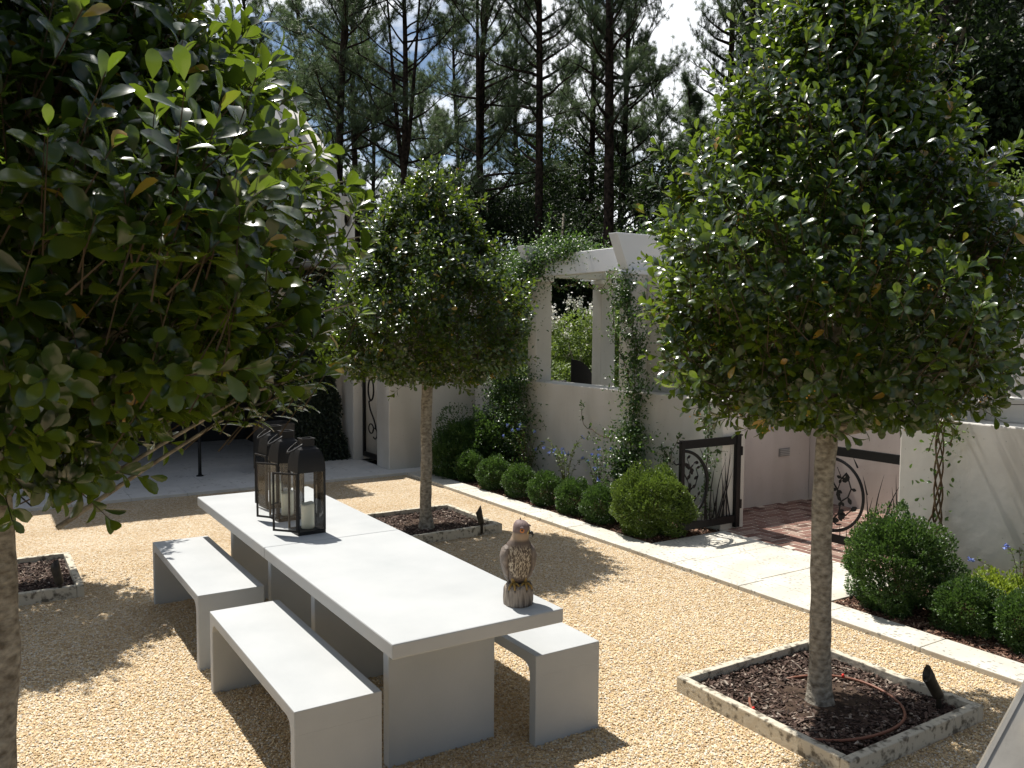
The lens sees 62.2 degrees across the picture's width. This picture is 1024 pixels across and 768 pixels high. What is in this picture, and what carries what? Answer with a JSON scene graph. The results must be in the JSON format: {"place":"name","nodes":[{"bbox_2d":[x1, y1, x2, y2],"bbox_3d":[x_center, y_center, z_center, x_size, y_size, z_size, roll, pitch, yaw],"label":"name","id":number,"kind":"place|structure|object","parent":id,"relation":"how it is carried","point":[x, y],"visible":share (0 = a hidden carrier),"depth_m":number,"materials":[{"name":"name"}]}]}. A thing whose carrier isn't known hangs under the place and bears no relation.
{"place":"outdoors","nodes":[
{"label":"outdoors","id":0,"kind":"place"},
{"bbox_2d":[13,458,439,510],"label":"terrace paving","id":1,"kind":"structure","parent":0,"point":[213,479],"depth_m":11.12,"materials":[{"name":"grey concrete"}]},
{"bbox_2d":[118,90,376,471],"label":"garden house","id":2,"kind":"structure","parent":1,"relation":"on","point":[238,449],"depth_m":13.12,"materials":[{"name":"beige paint"}]},
{"bbox_2d":[285,237,350,460],"bbox_3d":[-4.078,-0.476,11.383,4.308,3.538,1.277,-2,5,-33],"label":"climbing fig","id":3,"kind":"object","parent":2,"relation":"attached to","point":[328,407],"visible":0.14,"depth_m":12.76,"materials":[{"name":"green plant"}]},
{"bbox_2d":[377,285,485,469],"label":"tall garden wall","id":4,"kind":"structure","parent":1,"relation":"on","point":[398,433],"depth_m":12.07,"materials":[{"name":"beige paint"}]},
{"bbox_2d":[362,342,376,459],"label":"house gate","id":5,"kind":"structure","parent":4,"relation":"attached to","point":[369,455],"depth_m":12.77,"materials":[{"name":"black metal"}]},
{"bbox_2d":[253,420,294,471],"bbox_3d":[-3.335,0.867,11.894,0.450,0.660,0.450,-2,5,-33],"label":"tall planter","id":6,"kind":"object","parent":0,"point":[283,423],"visible":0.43,"depth_m":11.79,"materials":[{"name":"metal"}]},
{"bbox_2d":[15,475,1019,767],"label":"gravel","id":7,"kind":"structure","parent":0,"point":[145,523],"depth_m":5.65,"materials":[{"name":"beige gravel"}]},
{"bbox_2d":[17,552,84,605],"bbox_3d":[-3.995,1.556,6.570,1.120,0.118,1.120,-2,5,-33],"label":"stone bed","id":8,"kind":"object","parent":7,"relation":"on","point":[36,583],"visible":0.71,"depth_m":6.61,"materials":[{"name":"grey stone"}]},
{"bbox_2d":[153,536,263,670],"bbox_3d":[-2.082,1.435,5.739,0.392,0.475,1.463,-2,5,-33],"label":"concrete bench","id":9,"kind":"object","parent":7,"relation":"on","point":[207,574],"visible":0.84,"depth_m":5.50,"materials":[{"name":"grey concrete"}]},
{"bbox_2d":[210,600,381,767],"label":"concrete bench","id":10,"kind":"object","parent":7,"relation":"on","point":[325,695],"visible":0.95,"depth_m":3.86,"materials":[{"name":"white concrete"}]},
{"bbox_2d":[197,486,397,627],"bbox_3d":[-1.567,1.278,5.998,0.869,0.761,1.733,-2,5,-33],"label":"concrete table","id":11,"kind":"object","parent":7,"relation":"on","point":[253,536],"visible":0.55,"depth_m":5.63,"materials":[{"name":"grey concrete"}]},
{"bbox_2d":[254,425,290,509],"bbox_3d":[-1.731,0.593,6.125,0.216,0.588,0.172,-2,5,-37],"label":"lantern","id":12,"kind":"object","parent":11,"relation":"on","point":[265,439],"visible":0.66,"depth_m":6.08,"materials":[{"name":"black metal"}]},
{"bbox_2d":[254,453,266,506],"bbox_3d":[-1.804,0.685,6.076,0.020,0.363,0.171,-3,5,-42],"label":"door","id":13,"kind":"structure","parent":12,"relation":"in","point":[262,469],"depth_m":6.07,"materials":[{"name":"black metal"}]},
{"bbox_2d":[256,430,303,521],"bbox_3d":[-1.564,0.615,5.717,0.278,0.600,0.174,-2,5,-37],"label":"lantern","id":14,"kind":"object","parent":11,"relation":"on","point":[283,443],"visible":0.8,"depth_m":5.69,"materials":[{"name":"black metal"}]},
{"bbox_2d":[256,462,277,518],"bbox_3d":[-1.635,0.710,5.656,0.175,0.370,0.020,2,4,23],"label":"door","id":15,"kind":"structure","parent":14,"relation":"in","point":[257,500],"depth_m":5.67,"materials":[{"name":"black metal"}]},
{"bbox_2d":[281,490,293,515],"bbox_3d":[-1.526,0.806,5.773,0.082,0.166,0.082,-2,5,-33],"label":"candle","id":16,"kind":"object","parent":14,"relation":"in","point":[284,503],"visible":0.88,"depth_m":5.74,"materials":[{"name":"beige wax"}]},
{"bbox_2d":[272,437,325,535],"bbox_3d":[-1.345,0.642,5.342,0.298,0.600,0.176,-2,5,-36],"label":"lantern","id":17,"kind":"object","parent":11,"relation":"on","point":[306,455],"visible":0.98,"depth_m":5.33,"materials":[{"name":"black metal"}]},
{"bbox_2d":[272,472,297,532],"bbox_3d":[-1.413,0.737,5.277,0.175,0.370,0.020,2,4,16],"label":"door","id":18,"kind":"structure","parent":17,"relation":"in","point":[278,473],"depth_m":5.28,"materials":[{"name":"black metal"}]},
{"bbox_2d":[301,501,313,528],"bbox_3d":[-1.299,0.832,5.403,0.082,0.166,0.082,-2,5,-33],"label":"candle","id":19,"kind":"object","parent":17,"relation":"in","point":[307,515],"visible":1,"depth_m":5.37,"materials":[{"name":"beige wax"}]},
{"bbox_2d":[264,530,562,767],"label":"concrete table","id":20,"kind":"object","parent":7,"relation":"on","point":[418,625],"visible":0.81,"depth_m":4.12,"materials":[{"name":"white concrete"}]},
{"bbox_2d":[500,517,536,607],"bbox_3d":[0.030,0.834,4.009,0.176,0.414,0.144,0,4,-11],"label":"hawk decoy","id":21,"kind":"object","parent":20,"relation":"on","point":[518,555],"visible":1,"depth_m":3.96,"materials":[{"name":"brown"}]},
{"bbox_2d":[367,504,501,542],"bbox_3d":[-0.870,1.437,8.659,1.120,0.118,1.120,-2,5,-33],"label":"stone bed","id":22,"kind":"object","parent":7,"relation":"on","point":[451,522],"visible":0.75,"depth_m":8.63,"materials":[{"name":"grey stone"}]},
{"bbox_2d":[309,154,539,529],"bbox_3d":[-0.870,-0.359,8.377,2.513,3.721,2.192,3,5,33],"label":"holly tree","id":23,"kind":"object","parent":22,"relation":"on","point":[432,344],"visible":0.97,"depth_m":7.82,"materials":[{"name":"green plant"}]},
{"bbox_2d":[494,622,598,746],"bbox_3d":[-0.114,1.508,4.855,0.392,0.475,1.463,-2,5,-33],"label":"concrete bench","id":24,"kind":"object","parent":7,"relation":"on","point":[561,659],"visible":0.46,"depth_m":4.25,"materials":[{"name":"white concrete"}]},
{"bbox_2d":[677,639,982,767],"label":"stone bed","id":25,"kind":"object","parent":7,"relation":"on","point":[785,714],"visible":0.88,"depth_m":4.50,"materials":[{"name":"soil"}]},
{"bbox_2d":[748,674,906,741],"bbox_3d":[1.672,1.702,4.505,0.874,0.041,0.723,-2,5,-33],"label":"drip hose","id":26,"kind":"object","parent":25,"relation":"on","point":[901,722],"visible":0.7,"depth_m":4.42,"materials":[{"name":"brown rubber"}]},
{"bbox_2d":[632,0,1023,706],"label":"holly tree","id":27,"kind":"object","parent":25,"relation":"on","point":[786,356],"visible":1,"depth_m":3.85,"materials":[{"name":"green plant"}]},
{"bbox_2d":[922,665,943,711],"bbox_3d":[2.224,1.613,4.486,0.112,0.267,0.068,0,4,-7],"label":"garden spotlight","id":28,"kind":"object","parent":25,"relation":"on","point":[929,679],"visible":0.97,"depth_m":4.47,"materials":[{"name":"brown metal"}]},
{"bbox_2d":[976,680,1023,767],"bbox_3d":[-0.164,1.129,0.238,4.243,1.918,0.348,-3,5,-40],"label":"bench","id":29,"kind":"object","parent":7,"relation":"on","point":[1005,748],"visible":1,"depth_m":1.04,"materials":[{"name":"concrete"}]},
{"bbox_2d":[433,470,719,542],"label":"bark mulch","id":30,"kind":"object","parent":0,"point":[614,529],"visible":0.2,"depth_m":8.81,"materials":[{"name":"brown wood"}]},
{"bbox_2d":[432,437,469,478],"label":"corner shrub","id":31,"kind":"object","parent":30,"relation":"on","point":[435,465],"visible":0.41,"depth_m":11.36,"materials":[{"name":"green plant"}]},
{"bbox_2d":[451,449,484,482],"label":"box shrub","id":32,"kind":"object","parent":30,"relation":"on","point":[467,459],"visible":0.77,"depth_m":11.07,"materials":[{"name":"green plant"}]},
{"bbox_2d":[432,402,518,478],"bbox_3d":[-0.652,0.758,11.697,1.266,1.018,1.300,-2,5,-33],"label":"corner shrub","id":33,"kind":"object","parent":30,"relation":"on","point":[469,430],"visible":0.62,"depth_m":11.43,"materials":[{"name":"green plant"}]},
{"bbox_2d":[473,453,510,490],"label":"box shrub","id":34,"kind":"object","parent":30,"relation":"on","point":[490,465],"visible":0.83,"depth_m":10.52,"materials":[{"name":"green plant"}]},
{"bbox_2d":[500,462,536,498],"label":"box shrub","id":35,"kind":"object","parent":30,"relation":"on","point":[519,471],"visible":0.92,"depth_m":10.05,"materials":[{"name":"green plant"}]},
{"bbox_2d":[502,422,544,469],"bbox_3d":[0.152,0.895,10.777,0.490,0.832,0.416,-1,4,-16],"label":"plumbago","id":36,"kind":"object","parent":30,"relation":"on","point":[525,443],"visible":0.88,"depth_m":10.76,"materials":[{"name":"green plant"}]},
{"bbox_2d":[525,469,565,506],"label":"box shrub","id":37,"kind":"object","parent":30,"relation":"on","point":[544,479],"visible":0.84,"depth_m":9.59,"materials":[{"name":"green plant"}]},
{"bbox_2d":[542,436,584,481],"bbox_3d":[0.615,0.980,10.090,0.497,0.762,0.674,1,4,9],"label":"plumbago","id":38,"kind":"object","parent":30,"relation":"on","point":[561,453],"visible":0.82,"depth_m":10.09,"materials":[{"name":"green plant"}]},
{"bbox_2d":[553,476,590,516],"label":"box shrub","id":39,"kind":"object","parent":30,"relation":"on","point":[573,485],"visible":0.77,"depth_m":9.16,"materials":[{"name":"green plant"}]},
{"bbox_2d":[578,480,621,524],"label":"box shrub","id":40,"kind":"object","parent":30,"relation":"on","point":[596,492],"visible":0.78,"depth_m":8.75,"materials":[{"name":"green plant"}]},
{"bbox_2d":[584,446,617,485],"bbox_3d":[1.010,1.057,9.543,0.338,0.687,0.646,2,4,22],"label":"plumbago","id":41,"kind":"object","parent":30,"relation":"on","point":[596,458],"visible":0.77,"depth_m":9.51,"materials":[{"name":"green plant"}]},
{"bbox_2d":[609,458,701,538],"bbox_3d":[1.428,1.116,8.368,0.903,0.768,0.902,2,4,29],"label":"box shrub","id":42,"kind":"object","parent":30,"relation":"on","point":[639,489],"visible":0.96,"depth_m":8.17,"materials":[{"name":"green plant"}]},
{"bbox_2d":[174,0,1021,249],"label":"sky","id":43,"kind":"structure","parent":0,"point":[678,26],"materials":[{"name":"white"}]},
{"bbox_2d":[720,499,896,573],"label":"brick paving","id":44,"kind":"structure","parent":0,"point":[785,517],"depth_m":8.79,"materials":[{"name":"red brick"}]},
{"bbox_2d":[935,196,1023,420],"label":"pergola","id":45,"kind":"object","parent":44,"relation":"on","point":[1021,379],"visible":0.02,"depth_m":7.07,"materials":[{"name":"beige paint"}]},
{"bbox_2d":[933,162,1023,462],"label":"climbing vine","id":46,"kind":"object","parent":45,"relation":"attached to","point":[950,443],"visible":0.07,"depth_m":6.32,"materials":[{"name":"green plant"}]},
{"bbox_2d":[833,584,1023,663],"bbox_3d":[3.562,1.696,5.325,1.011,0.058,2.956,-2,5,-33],"label":"bark mulch","id":47,"kind":"object","parent":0,"point":[914,622],"visible":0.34,"depth_m":5.74,"materials":[{"name":"brown wood"}]},
{"bbox_2d":[840,498,971,620],"bbox_3d":[2.843,1.251,6.164,0.877,0.810,0.898,2,4,29],"label":"box shrub","id":48,"kind":"object","parent":47,"relation":"on","point":[903,596],"visible":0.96,"depth_m":6.01,"materials":[{"name":"green plant"}]},
{"bbox_2d":[925,573,1005,639],"bbox_3d":[3.057,1.474,5.734,0.499,0.427,0.503,-2,5,-33],"label":"box shrub","id":49,"kind":"object","parent":47,"relation":"on","point":[954,592],"visible":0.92,"depth_m":5.64,"materials":[{"name":"green plant"}]},
{"bbox_2d":[962,565,1023,629],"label":"golden shrub","id":50,"kind":"object","parent":47,"relation":"on","point":[993,577],"visible":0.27,"depth_m":5.81,"materials":[{"name":"yellow plant"}]},
{"bbox_2d":[988,586,1023,654],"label":"box shrub","id":51,"kind":"object","parent":47,"relation":"on","point":[1007,613],"visible":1,"depth_m":5.37,"materials":[{"name":"green plant"}]},
{"label":"ground","id":52,"kind":"structure","parent":0,"visible":0},
{"bbox_2d":[204,0,336,110],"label":"pine tree","id":53,"kind":"object","parent":52,"relation":"on","point":[253,42],"visible":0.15,"depth_m":41.60,"materials":[{"name":"green plant"}]},
{"bbox_2d":[257,0,369,139],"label":"pine tree","id":54,"kind":"object","parent":52,"relation":"on","point":[290,16],"visible":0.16,"depth_m":50.36,"materials":[{"name":"green plant"}]},
{"bbox_2d":[249,0,427,201],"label":"pine tree","id":55,"kind":"object","parent":52,"relation":"on","point":[337,71],"visible":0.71,"depth_m":34.97,"materials":[{"name":"green plant"}]},
{"bbox_2d":[296,0,408,256],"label":"pine tree","id":56,"kind":"object","parent":52,"relation":"on","point":[354,158],"visible":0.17,"depth_m":41.19,"materials":[{"name":"green plant"}]},
{"bbox_2d":[309,3,439,234],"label":"pine tree","id":57,"kind":"object","parent":52,"relation":"on","point":[381,174],"visible":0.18,"depth_m":47.43,"materials":[{"name":"green plant"}]},
{"bbox_2d":[297,0,475,270],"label":"pine tree","id":58,"kind":"object","parent":52,"relation":"on","point":[405,136],"visible":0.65,"depth_m":36.03,"materials":[{"name":"green plant"}]},
{"bbox_2d":[398,103,469,185],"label":"pine tree","id":59,"kind":"object","parent":52,"relation":"on","point":[439,112],"visible":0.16,"depth_m":48.84,"materials":[{"name":"green plant"}]},
{"bbox_2d":[364,57,504,238],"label":"pine tree","id":60,"kind":"object","parent":52,"relation":"on","point":[415,145],"visible":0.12,"depth_m":62.38,"materials":[{"name":"green plant"}]},
{"bbox_2d":[412,0,513,195],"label":"pine tree","id":61,"kind":"object","parent":52,"relation":"on","point":[460,121],"visible":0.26,"depth_m":56.11,"materials":[{"name":"green plant"}]},
{"bbox_2d":[356,166,587,341],"bbox_3d":[-1.660,-5.090,38.067,9.966,9.880,9.874,1,4,3],"label":"broadleaf tree","id":62,"kind":"object","parent":52,"relation":"on","point":[509,207],"visible":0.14,"depth_m":35.52,"materials":[{"name":"green plant"}]},
{"bbox_2d":[408,0,601,252],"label":"pine tree","id":63,"kind":"object","parent":52,"relation":"on","point":[482,98],"visible":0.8,"depth_m":34.99,"materials":[{"name":"green plant"}]},
{"bbox_2d":[470,0,579,250],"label":"pine tree","id":64,"kind":"object","parent":52,"relation":"on","point":[507,151],"visible":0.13,"depth_m":58.17,"materials":[{"name":"green plant"}]},
{"bbox_2d":[469,0,603,244],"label":"pine tree","id":65,"kind":"object","parent":52,"relation":"on","point":[539,66],"visible":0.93,"depth_m":33.19,"materials":[{"name":"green plant"}]},
{"bbox_2d":[474,52,604,229],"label":"pine tree","id":66,"kind":"object","parent":52,"relation":"on","point":[548,103],"visible":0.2,"depth_m":60.44,"materials":[{"name":"green plant"}]},
{"bbox_2d":[465,180,638,357],"bbox_3d":[1.802,-4.364,35.840,8.696,8.702,8.778,-3,5,-40],"label":"broadleaf tree","id":67,"kind":"object","parent":52,"relation":"on","point":[579,229],"visible":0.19,"depth_m":34.97,"materials":[{"name":"green plant"}]},
{"bbox_2d":[515,292,591,381],"bbox_3d":[0.773,-0.139,14.470,2.886,2.824,3.306,2,4,27],"label":"flowering shrub","id":68,"kind":"object","parent":52,"relation":"on","point":[556,348],"visible":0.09,"depth_m":14.10,"materials":[{"name":"green plant"}]},
{"bbox_2d":[492,184,617,367],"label":"broadleaf tree","id":69,"kind":"object","parent":52,"relation":"on","point":[579,201],"visible":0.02,"depth_m":40.41,"materials":[{"name":"green plant"}]},
{"bbox_2d":[520,284,619,386],"bbox_3d":[1.053,-0.208,14.357,3.519,2.998,3.072,-2,5,-37],"label":"flowering shrub","id":70,"kind":"object","parent":52,"relation":"on","point":[587,323],"visible":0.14,"depth_m":13.67,"materials":[{"name":"green plant"}]},
{"bbox_2d":[571,359,591,383],"bbox_3d":[1.014,0.436,12.332,0.332,1.591,0.040,0,4,0],"label":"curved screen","id":71,"kind":"object","parent":52,"relation":"on","point":[581,372],"visible":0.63,"depth_m":12.27,"materials":[{"name":"black metal"}]},
{"bbox_2d":[545,0,629,364],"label":"pine tree","id":72,"kind":"object","parent":52,"relation":"on","point":[596,70],"visible":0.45,"depth_m":39.10,"materials":[{"name":"green plant"}]},
{"bbox_2d":[491,122,701,351],"bbox_3d":[4.564,-6.409,43.314,12.219,12.106,11.347,-1,4,-17],"label":"broadleaf tree","id":73,"kind":"object","parent":52,"relation":"on","point":[559,131],"visible":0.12,"depth_m":40.00,"materials":[{"name":"green plant"}]},
{"bbox_2d":[475,274,744,530],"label":"garden wall","id":74,"kind":"structure","parent":52,"relation":"on","point":[560,413],"depth_m":9.87,"materials":[{"name":"beige paint"}]},
{"bbox_2d":[449,204,666,481],"bbox_3d":[0.709,-0.458,11.220,4.048,3.759,2.111,2,4,28],"label":"climbing vine","id":75,"kind":"object","parent":74,"relation":"attached to","point":[509,392],"visible":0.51,"depth_m":11.16,"materials":[{"name":"green plant"}]},
{"bbox_2d":[517,232,717,390],"bbox_3d":[1.249,-0.235,11.010,1.734,3.110,2.470,-2,5,-33],"label":"pergola","id":76,"kind":"object","parent":74,"relation":"on","point":[624,252],"visible":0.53,"depth_m":11.17,"materials":[{"name":"beige paint"}]},
{"bbox_2d":[579,262,684,521],"bbox_3d":[1.238,0.170,9.430,0.716,3.050,1.928,-2,5,-33],"label":"climbing vine","id":77,"kind":"object","parent":74,"relation":"attached to","point":[631,433],"visible":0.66,"depth_m":9.45,"materials":[{"name":"green plant"}]},
{"bbox_2d":[673,434,742,537],"bbox_3d":[1.924,0.994,8.351,0.926,0.952,0.048,-2,5,-33],"label":"gate leaf","id":78,"kind":"object","parent":74,"relation":"attached to","point":[734,517],"visible":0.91,"depth_m":8.38,"materials":[{"name":"black metal"}]},
{"bbox_2d":[694,402,727,518],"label":"climbing vine","id":79,"kind":"object","parent":74,"relation":"attached to","point":[717,451],"visible":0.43,"depth_m":8.52,"materials":[{"name":"green plant"}]},
{"bbox_2d":[568,0,660,248],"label":"pine tree","id":80,"kind":"object","parent":52,"relation":"on","point":[606,29],"visible":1,"depth_m":30.12,"materials":[{"name":"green plant"}]},
{"bbox_2d":[546,0,692,366],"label":"pine tree","id":81,"kind":"object","parent":52,"relation":"on","point":[626,128],"visible":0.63,"depth_m":39.02,"materials":[{"name":"green plant"}]},
{"bbox_2d":[572,193,693,343],"bbox_3d":[6.048,-4.158,37.540,8.079,8.084,8.155,1,4,7],"label":"broadleaf tree","id":82,"kind":"object","parent":52,"relation":"on","point":[598,242],"visible":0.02,"depth_m":35.39,"materials":[{"name":"green plant"}]},
{"bbox_2d":[614,111,663,228],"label":"pine tree","id":83,"kind":"object","parent":52,"relation":"on","point":[629,156],"visible":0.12,"depth_m":51.17,"materials":[{"name":"green plant"}]},
{"bbox_2d":[568,150,739,363],"bbox_3d":[7.406,-5.600,39.563,10.267,10.954,11.056,1,4,3],"label":"broadleaf tree","id":84,"kind":"object","parent":52,"relation":"on","point":[599,193],"visible":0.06,"depth_m":37.61,"materials":[{"name":"green plant"}]},
{"bbox_2d":[614,30,723,226],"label":"pine tree","id":85,"kind":"object","parent":52,"relation":"on","point":[658,91],"visible":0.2,"depth_m":56.39,"materials":[{"name":"green plant"}]},
{"bbox_2d":[618,173,738,283],"bbox_3d":[8.303,-4.544,37.257,8.469,9.035,9.120,-2,4,-29],"label":"broadleaf tree","id":86,"kind":"object","parent":52,"relation":"on","point":[646,197],"visible":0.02,"depth_m":34.53,"materials":[{"name":"green plant"}]},
{"bbox_2d":[652,66,719,191],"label":"pine tree","id":87,"kind":"object","parent":52,"relation":"on","point":[695,102],"visible":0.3,"depth_m":43.09,"materials":[{"name":"green plant"}]},
{"bbox_2d":[406,471,1023,686],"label":"kerb strip","id":88,"kind":"object","parent":52,"relation":"on","point":[1006,670],"visible":0.74,"depth_m":6.55,"materials":[{"name":"concrete"}]},
{"bbox_2d":[674,0,779,180],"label":"pine tree","id":89,"kind":"object","parent":52,"relation":"on","point":[708,30],"visible":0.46,"depth_m":33.16,"materials":[{"name":"green plant"}]},
{"bbox_2d":[679,0,780,229],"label":"pine tree","id":90,"kind":"object","parent":52,"relation":"on","point":[751,4],"visible":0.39,"depth_m":31.89,"materials":[{"name":"green plant"}]},
{"bbox_2d":[651,531,891,601],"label":"threshold slab","id":91,"kind":"structure","parent":52,"relation":"on","point":[779,565],"depth_m":7.45,"materials":[{"name":"concrete"}]},
{"bbox_2d":[743,393,978,514],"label":"court wall","id":92,"kind":"structure","parent":52,"relation":"on","point":[771,476],"depth_m":9.68,"materials":[{"name":"white paint"}]},
{"bbox_2d":[705,52,1023,302],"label":"broadleaf tree","id":93,"kind":"object","parent":52,"relation":"on","point":[939,73],"depth_m":16.61,"materials":[{"name":"green plant"}]},
{"bbox_2d":[724,26,1023,223],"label":"broadleaf tree","id":94,"kind":"object","parent":52,"relation":"on","point":[1007,54],"visible":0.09,"depth_m":15.35,"materials":[{"name":"green plant"}]},
{"bbox_2d":[736,0,1023,345],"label":"broadleaf tree","id":95,"kind":"object","parent":52,"relation":"on","point":[984,32],"visible":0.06,"depth_m":15.62,"materials":[{"name":"green plant"}]},
{"bbox_2d":[771,0,1023,351],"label":"broadleaf tree","id":96,"kind":"object","parent":52,"relation":"on","point":[959,47],"visible":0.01,"depth_m":16.10,"materials":[{"name":"green plant"}]},
{"bbox_2d":[826,0,1021,386],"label":"broadleaf tree","id":97,"kind":"object","parent":52,"relation":"on","point":[971,11],"visible":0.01,"depth_m":16.01,"materials":[{"name":"green plant"}]},
{"bbox_2d":[929,0,983,53],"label":"pine tree","id":98,"kind":"object","parent":52,"relation":"on","point":[955,2],"visible":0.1,"depth_m":21.26,"materials":[{"name":"green plant"}]},
{"bbox_2d":[898,396,1023,597],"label":"garden wall","id":99,"kind":"structure","parent":52,"relation":"on","point":[983,500],"depth_m":6.34,"materials":[{"name":"beige paint"}]},
{"bbox_2d":[832,446,899,554],"bbox_3d":[3.141,1.054,7.505,0.048,0.962,0.996,-2,5,-34],"label":"gate leaf","id":100,"kind":"object","parent":99,"relation":"attached to","point":[853,453],"visible":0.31,"depth_m":7.60,"materials":[{"name":"black metal"}]},
{"bbox_2d":[909,410,960,575],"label":"twisted vine stems","id":101,"kind":"object","parent":99,"relation":"attached to","point":[940,487],"visible":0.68,"depth_m":6.49,"materials":[{"name":"brown"}]},
{"bbox_2d":[901,0,1023,52],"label":"pine tree","id":102,"kind":"object","parent":52,"relation":"on","point":[1017,5],"visible":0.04,"depth_m":27.20,"materials":[{"name":"green plant"}]},
{"bbox_3d":[-1.458,1.838,2.611,1.120,0.118,1.120,-2,5,-33],"label":"stone bed","id":103,"kind":"object","parent":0,"visible":0},
{"bbox_2d":[0,0,379,767],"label":"holly tree","id":104,"kind":"object","parent":103,"relation":"on","point":[190,218],"visible":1,"depth_m":1.94,"materials":[{"name":"green plant"}]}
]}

